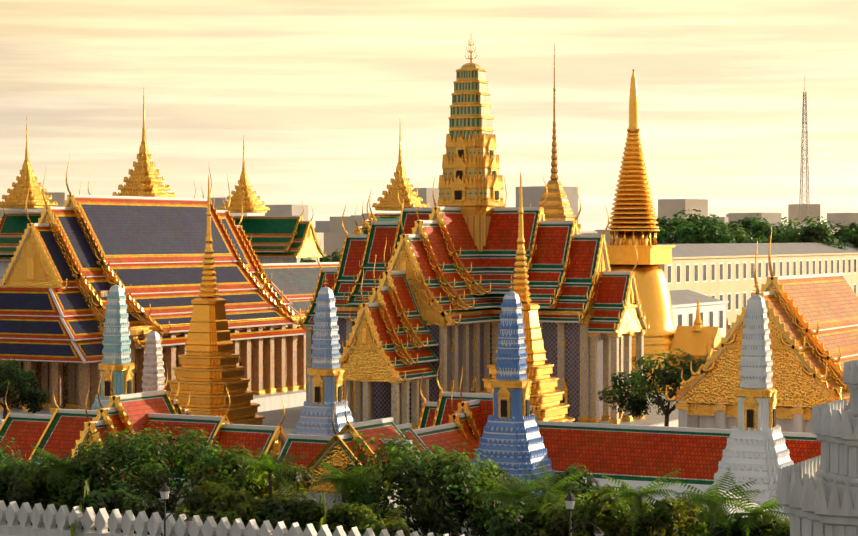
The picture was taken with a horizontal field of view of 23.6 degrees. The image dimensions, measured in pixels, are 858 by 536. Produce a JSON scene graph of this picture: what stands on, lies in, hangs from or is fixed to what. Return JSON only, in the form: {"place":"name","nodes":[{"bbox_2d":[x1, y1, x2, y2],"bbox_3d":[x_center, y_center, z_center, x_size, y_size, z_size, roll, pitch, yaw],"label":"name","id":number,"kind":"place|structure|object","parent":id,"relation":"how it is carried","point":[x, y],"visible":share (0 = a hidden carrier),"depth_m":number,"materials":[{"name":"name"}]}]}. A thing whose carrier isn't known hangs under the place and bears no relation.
{"place":"outdoors","nodes":[
{"label":"outdoors","id":0,"kind":"place"},
{"bbox_2d":[250,240,338,314],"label":"roof","id":1,"kind":"structure","parent":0,"point":[295,283],"depth_m":320.82,"materials":[{"name":"grey tile"}]},
{"bbox_2d":[293,272,354,435],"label":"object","id":2,"kind":"structure","parent":0,"point":[325,372],"depth_m":173.99,"materials":[{"name":"paint"}]},
{"bbox_2d":[299,387,436,528],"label":"pavilion","id":3,"kind":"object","parent":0,"point":[335,446],"visible":0.35,"depth_m":151.68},
{"bbox_2d":[429,525,472,535],"bbox_3d":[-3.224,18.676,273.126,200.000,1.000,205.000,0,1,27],"label":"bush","id":4,"kind":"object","parent":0,"point":[463,530],"depth_m":155.63,"materials":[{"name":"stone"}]},
{"bbox_2d":[0,357,49,418],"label":"tree","id":5,"kind":"object","parent":4,"relation":"on","point":[29,392],"visible":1,"depth_m":212.34,"materials":[{"name":"green plant"}]},
{"bbox_2d":[91,271,134,409],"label":"prang tower","id":6,"kind":"structure","parent":4,"relation":"on","point":[116,342],"depth_m":181.08,"materials":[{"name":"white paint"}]},
{"bbox_2d":[0,156,305,418],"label":"temple","id":7,"kind":"structure","parent":4,"relation":"on","point":[72,255],"depth_m":246.28,"materials":[{"name":"blue tile"}]},
{"bbox_2d":[168,175,264,424],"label":"stupa","id":8,"kind":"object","parent":4,"relation":"on","point":[210,370],"visible":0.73,"depth_m":213.36,"materials":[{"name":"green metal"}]},
{"bbox_2d":[255,392,677,433],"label":"terrace","id":9,"kind":"structure","parent":4,"relation":"on","point":[292,417],"depth_m":224.39,"materials":[{"name":"white paint"}]},
{"bbox_2d":[339,174,519,429],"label":"porch","id":10,"kind":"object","parent":9,"relation":"on","point":[425,310],"visible":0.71,"depth_m":214.44,"materials":[{"name":"red tile"}]},
{"bbox_2d":[437,38,503,251],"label":"temple tower","id":11,"kind":"structure","parent":10,"relation":"on","point":[471,182],"depth_m":227.08,"materials":[{"name":"gold metal"}]},
{"bbox_2d":[299,177,648,423],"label":"temple","id":12,"kind":"structure","parent":9,"relation":"on","point":[584,297],"depth_m":222.25,"materials":[{"name":"red tile"}]},
{"bbox_2d":[417,363,540,428],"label":"gate roof","id":13,"kind":"structure","parent":4,"relation":"on","point":[440,411],"depth_m":172.57,"materials":[{"name":"red tile"}]},
{"bbox_2d":[462,275,554,524],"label":"prang tower","id":14,"kind":"structure","parent":4,"relation":"on","point":[511,440],"depth_m":159.90,"materials":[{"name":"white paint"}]},
{"bbox_2d":[477,172,574,421],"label":"stupa","id":15,"kind":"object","parent":4,"relation":"on","point":[551,407],"visible":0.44,"depth_m":197.57,"materials":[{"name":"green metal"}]},
{"bbox_2d":[597,348,706,426],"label":"tree","id":16,"kind":"object","parent":4,"relation":"on","point":[636,400],"visible":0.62,"depth_m":193.36,"materials":[{"name":"green plant"}]},
{"bbox_2d":[606,69,721,393],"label":"stupa","id":17,"kind":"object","parent":4,"relation":"on","point":[632,217],"visible":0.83,"depth_m":269.72,"materials":[{"name":"gold metal"}]},
{"bbox_2d":[665,224,857,432],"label":"temple building","id":18,"kind":"structure","parent":4,"relation":"on","point":[813,326],"depth_m":180.59,"materials":[{"name":"orange tile"}]},
{"bbox_2d":[539,44,581,233],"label":"spire","id":19,"kind":"structure","parent":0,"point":[556,206],"depth_m":248.81,"materials":[{"name":"gold metal"}]},
{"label":"street ground","id":20,"kind":"structure","parent":0,"visible":0},
{"bbox_2d":[0,435,21,465],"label":"tree","id":21,"kind":"object","parent":20,"relation":"on","point":[3,453],"visible":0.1,"depth_m":147.52,"materials":[{"name":"green plant"}]},
{"bbox_2d":[0,200,42,283],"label":"temple roof","id":22,"kind":"structure","parent":20,"relation":"on","point":[13,225],"depth_m":406.39,"materials":[{"name":"green tile"}]},
{"bbox_2d":[0,117,57,208],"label":"spire","id":23,"kind":"object","parent":22,"relation":"on","point":[16,197],"visible":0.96,"depth_m":405.76,"materials":[{"name":"gold metal"}]},
{"bbox_2d":[0,467,50,522],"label":"shrub","id":24,"kind":"object","parent":20,"relation":"on","point":[3,478],"visible":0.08,"depth_m":136.33,"materials":[{"name":"green plant"}]},
{"bbox_2d":[0,455,109,524],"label":"tree","id":25,"kind":"object","parent":20,"relation":"on","point":[68,493],"visible":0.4,"depth_m":135.15,"materials":[{"name":"green plant"}]},
{"bbox_2d":[0,453,110,526],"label":"tree","id":26,"kind":"object","parent":20,"relation":"on","point":[33,463],"visible":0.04,"depth_m":142.70,"materials":[{"name":"green plant"}]},
{"bbox_2d":[30,443,97,491],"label":"palm","id":27,"kind":"object","parent":20,"relation":"on","point":[52,458],"visible":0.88,"depth_m":135.26,"materials":[{"name":"green plant"}]},
{"bbox_2d":[70,475,97,535],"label":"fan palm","id":28,"kind":"object","parent":20,"relation":"on","point":[87,486],"visible":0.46,"depth_m":130.01,"materials":[{"name":"green plant"}]},
{"bbox_2d":[69,480,163,534],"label":"bush","id":29,"kind":"object","parent":20,"relation":"on","point":[120,498],"visible":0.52,"depth_m":130.78,"materials":[{"name":"green plant"}]},
{"bbox_2d":[68,359,191,517],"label":"gate","id":30,"kind":"structure","parent":20,"relation":"on","point":[125,412],"depth_m":161.72,"materials":[{"name":"red tile"}]},
{"bbox_2d":[71,178,202,197],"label":"roof finials","id":31,"kind":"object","parent":20,"relation":"on","point":[89,193],"depth_m":425.98,"materials":[{"name":"gold tile"}]},
{"bbox_2d":[112,88,175,197],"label":"spire","id":32,"kind":"object","parent":31,"relation":"on","point":[143,180],"visible":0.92,"depth_m":441.12,"materials":[{"name":"gold metal"}]},
{"bbox_2d":[0,382,286,535],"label":"cloister","id":33,"kind":"structure","parent":20,"relation":"on","point":[57,432],"depth_m":164.19,"materials":[{"name":"red tile"}]},
{"bbox_2d":[142,319,164,391],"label":"prang","id":34,"kind":"structure","parent":20,"relation":"on","point":[153,376],"depth_m":175.72,"materials":[{"name":"white paint"}]},
{"bbox_2d":[69,421,259,535],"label":"tree","id":35,"kind":"object","parent":20,"relation":"on","point":[180,457],"visible":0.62,"depth_m":137.56,"materials":[{"name":"green plant"}]},
{"bbox_2d":[159,482,192,535],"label":"street lamp","id":36,"kind":"object","parent":20,"relation":"on","point":[164,490],"visible":1,"depth_m":122.20,"materials":[{"name":"black metal"}]},
{"bbox_2d":[173,478,263,535],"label":"bush","id":37,"kind":"object","parent":20,"relation":"on","point":[217,503],"visible":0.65,"depth_m":127.35,"materials":[{"name":"green plant"}]},
{"bbox_2d":[0,500,463,535],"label":"palace wall","id":38,"kind":"structure","parent":20,"relation":"on","point":[63,518],"depth_m":126.64,"materials":[{"name":"white paint"}]},
{"bbox_2d":[184,442,318,527],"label":"tree","id":39,"kind":"object","parent":20,"relation":"on","point":[261,482],"visible":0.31,"depth_m":136.32,"materials":[{"name":"green plant"}]},
{"bbox_2d":[231,448,308,499],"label":"palm","id":40,"kind":"object","parent":20,"relation":"on","point":[265,465],"visible":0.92,"depth_m":131.31,"materials":[{"name":"green plant"}]},
{"bbox_2d":[222,203,325,263],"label":"temple roof","id":41,"kind":"structure","parent":20,"relation":"on","point":[283,239],"depth_m":471.29,"materials":[{"name":"green tile"}]},
{"bbox_2d":[218,135,269,212],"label":"spire","id":42,"kind":"object","parent":41,"relation":"on","point":[249,199],"visible":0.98,"depth_m":476.92,"materials":[{"name":"gold metal"}]},
{"bbox_2d":[256,495,330,531],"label":"bush","id":43,"kind":"object","parent":20,"relation":"on","point":[303,513],"visible":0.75,"depth_m":126.30,"materials":[{"name":"green plant"}]},
{"bbox_2d":[299,250,341,262],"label":"tree","id":44,"kind":"object","parent":20,"relation":"on","point":[334,259],"visible":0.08,"depth_m":454.24,"materials":[{"name":"green plant"}]},
{"bbox_2d":[318,489,327,531],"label":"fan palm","id":45,"kind":"object","parent":20,"relation":"on","point":[323,519],"visible":0.62,"depth_m":124.32,"materials":[{"name":"green plant"}]},
{"bbox_2d":[321,257,331,261],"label":"tree","id":46,"kind":"object","parent":20,"relation":"on","point":[325,259],"depth_m":486.31,"materials":[{"name":"green plant"}]},
{"bbox_2d":[320,249,341,261],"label":"tree","id":47,"kind":"object","parent":20,"relation":"on","point":[334,252],"visible":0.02,"depth_m":511.07,"materials":[{"name":"green plant"}]},
{"bbox_2d":[267,434,422,535],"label":"cloister","id":48,"kind":"structure","parent":20,"relation":"on","point":[296,445],"depth_m":156.57,"materials":[{"name":"red tile"}]},
{"bbox_2d":[308,458,383,505],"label":"palm","id":49,"kind":"object","parent":20,"relation":"on","point":[343,478],"visible":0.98,"depth_m":128.65,"materials":[{"name":"green plant"}]},
{"bbox_2d":[313,502,409,535],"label":"bush","id":50,"kind":"object","parent":20,"relation":"on","point":[363,518],"visible":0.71,"depth_m":124.58,"materials":[{"name":"green plant"}]},
{"bbox_2d":[336,195,434,257],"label":"temple roof","id":51,"kind":"structure","parent":20,"relation":"on","point":[363,227],"depth_m":504.55,"materials":[{"name":"gold tile"}]},
{"bbox_2d":[372,126,427,210],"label":"spire","id":52,"kind":"object","parent":51,"relation":"on","point":[389,201],"visible":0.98,"depth_m":515.65,"materials":[{"name":"gold metal"}]},
{"bbox_2d":[331,429,526,535],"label":"tree","id":53,"kind":"object","parent":20,"relation":"on","point":[421,474],"visible":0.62,"depth_m":130.58,"materials":[{"name":"green plant"}]},
{"bbox_2d":[413,423,478,526],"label":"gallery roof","id":54,"kind":"structure","parent":20,"relation":"on","point":[446,435],"depth_m":164.98,"materials":[{"name":"red tile"}]},
{"bbox_2d":[445,366,496,444],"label":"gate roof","id":55,"kind":"structure","parent":54,"relation":"on","point":[466,417],"depth_m":168.93,"materials":[{"name":"gold tile"}]},
{"bbox_2d":[426,466,528,535],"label":"tree","id":56,"kind":"object","parent":20,"relation":"on","point":[462,515],"visible":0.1,"depth_m":136.89,"materials":[{"name":"green plant"}]},
{"bbox_2d":[472,472,549,513],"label":"palm","id":57,"kind":"object","parent":20,"relation":"on","point":[514,495],"visible":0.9,"depth_m":122.16,"materials":[{"name":"green plant"}]},
{"bbox_2d":[486,500,597,535],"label":"tree","id":58,"kind":"object","parent":20,"relation":"on","point":[511,522],"visible":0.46,"depth_m":119.48,"materials":[{"name":"green plant"}]},
{"bbox_2d":[507,461,586,521],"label":"palm","id":59,"kind":"object","parent":20,"relation":"on","point":[548,491],"visible":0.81,"depth_m":123.14,"materials":[{"name":"green plant"}]},
{"bbox_2d":[515,463,605,535],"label":"tree","id":60,"kind":"object","parent":20,"relation":"on","point":[586,486],"visible":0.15,"depth_m":129.04,"materials":[{"name":"green plant"}]},
{"bbox_2d":[564,491,603,535],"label":"street lamp","id":61,"kind":"object","parent":20,"relation":"on","point":[569,499],"visible":1,"depth_m":110.09,"materials":[{"name":"black metal"}]},
{"bbox_2d":[533,483,654,535],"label":"tree","id":62,"kind":"object","parent":20,"relation":"on","point":[594,508],"visible":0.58,"depth_m":118.32,"materials":[{"name":"green plant"}]},
{"bbox_2d":[600,468,680,534],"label":"palm","id":63,"kind":"object","parent":20,"relation":"on","point":[640,495],"visible":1,"depth_m":115.26,"materials":[{"name":"green plant"}]},
{"bbox_2d":[604,496,733,535],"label":"tree","id":64,"kind":"object","parent":20,"relation":"on","point":[658,523],"visible":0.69,"depth_m":115.17,"materials":[{"name":"green plant"}]},
{"bbox_2d":[651,216,688,243],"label":"tree","id":65,"kind":"object","parent":20,"relation":"on","point":[667,229],"visible":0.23,"depth_m":548.51,"materials":[{"name":"green plant"}]},
{"bbox_2d":[535,421,820,485],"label":"cloister","id":66,"kind":"structure","parent":20,"relation":"on","point":[635,453],"depth_m":163.35,"materials":[{"name":"red tile"}]},
{"bbox_2d":[592,480,767,535],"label":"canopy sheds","id":67,"kind":"object","parent":20,"relation":"on","point":[676,487],"visible":0.04,"depth_m":135.58,"materials":[{"name":"white paint"}]},
{"bbox_2d":[686,496,726,532],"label":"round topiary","id":68,"kind":"object","parent":20,"relation":"on","point":[705,507],"depth_m":124.98,"materials":[{"name":"green plant"}]},
{"bbox_2d":[665,209,752,243],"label":"tree","id":69,"kind":"object","parent":20,"relation":"on","point":[714,221],"visible":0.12,"depth_m":538.56,"materials":[{"name":"green plant"}]},
{"bbox_2d":[673,467,760,535],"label":"palm","id":70,"kind":"object","parent":20,"relation":"on","point":[704,498],"visible":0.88,"depth_m":113.39,"materials":[{"name":"green plant"}]},
{"bbox_2d":[674,219,760,243],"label":"tree","id":71,"kind":"object","parent":20,"relation":"on","point":[709,234],"visible":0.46,"depth_m":504.32,"materials":[{"name":"green plant"}]},
{"bbox_2d":[696,514,763,535],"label":"tree","id":72,"kind":"object","parent":20,"relation":"on","point":[718,530],"visible":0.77,"depth_m":111.69,"materials":[{"name":"green plant"}]},
{"bbox_2d":[709,476,789,535],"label":"palm","id":73,"kind":"object","parent":20,"relation":"on","point":[763,507],"visible":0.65,"depth_m":111.52,"materials":[{"name":"green plant"}]},
{"bbox_2d":[710,278,793,521],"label":"prang tower","id":74,"kind":"structure","parent":20,"relation":"on","point":[757,449],"depth_m":150.68,"materials":[{"name":"paint"}]},
{"bbox_2d":[724,511,789,535],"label":"tree","id":75,"kind":"object","parent":20,"relation":"on","point":[772,528],"visible":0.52,"depth_m":111.72,"materials":[{"name":"green plant"}]},
{"bbox_2d":[753,228,795,242],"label":"tree","id":76,"kind":"object","parent":20,"relation":"on","point":[781,237],"visible":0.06,"depth_m":521.47,"materials":[{"name":"green plant"}]},
{"bbox_2d":[776,359,857,535],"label":"gate tower","id":77,"kind":"structure","parent":20,"relation":"on","point":[816,496],"depth_m":101.61,"materials":[{"name":"white paint"}]},
{"label":"terrain","id":78,"kind":"structure","parent":0,"visible":0},
{"bbox_2d":[0,186,857,259],"bbox_3d":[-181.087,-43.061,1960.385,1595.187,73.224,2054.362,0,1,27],"label":"city","id":79,"kind":"object","parent":78,"relation":"on","point":[330,234],"visible":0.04,"depth_m":1524.54},
{"bbox_2d":[659,208,727,242],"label":"tree","id":80,"kind":"object","parent":78,"relation":"on","point":[682,213],"visible":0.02,"depth_m":580.60,"materials":[{"name":"green plant"}]},
{"bbox_2d":[651,222,857,337],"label":"cream building","id":81,"kind":"structure","parent":78,"relation":"on","point":[716,280],"depth_m":427.90,"materials":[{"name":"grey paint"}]},
{"bbox_2d":[728,217,781,240],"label":"tree","id":82,"kind":"object","parent":78,"relation":"on","point":[765,226],"visible":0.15,"depth_m":601.65,"materials":[{"name":"green plant"}]},
{"bbox_2d":[748,226,768,241],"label":"tree","id":83,"kind":"object","parent":78,"relation":"on","point":[766,237],"visible":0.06,"depth_m":596.83,"materials":[{"name":"green plant"}]},
{"bbox_2d":[738,213,797,238],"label":"tree","id":84,"kind":"object","parent":78,"relation":"on","point":[779,226],"visible":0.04,"depth_m":610.88,"materials":[{"name":"green plant"}]},
{"bbox_2d":[799,92,809,223],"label":"radio mast","id":85,"kind":"object","parent":78,"relation":"on","point":[806,141],"visible":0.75,"depth_m":899.29,"materials":[{"name":"metal"}]},
{"bbox_2d":[768,216,847,249],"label":"tree","id":86,"kind":"object","parent":78,"relation":"on","point":[812,232],"visible":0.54,"depth_m":512.65,"materials":[{"name":"green plant"}]},
{"bbox_2d":[829,221,848,240],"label":"tree","id":87,"kind":"object","parent":78,"relation":"on","point":[839,232],"visible":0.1,"depth_m":567.14,"materials":[{"name":"green plant"}]},
{"bbox_2d":[831,222,857,247],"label":"tree","id":88,"kind":"object","parent":78,"relation":"on","point":[851,234],"visible":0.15,"depth_m":526.22,"materials":[{"name":"green plant"}]}
]}

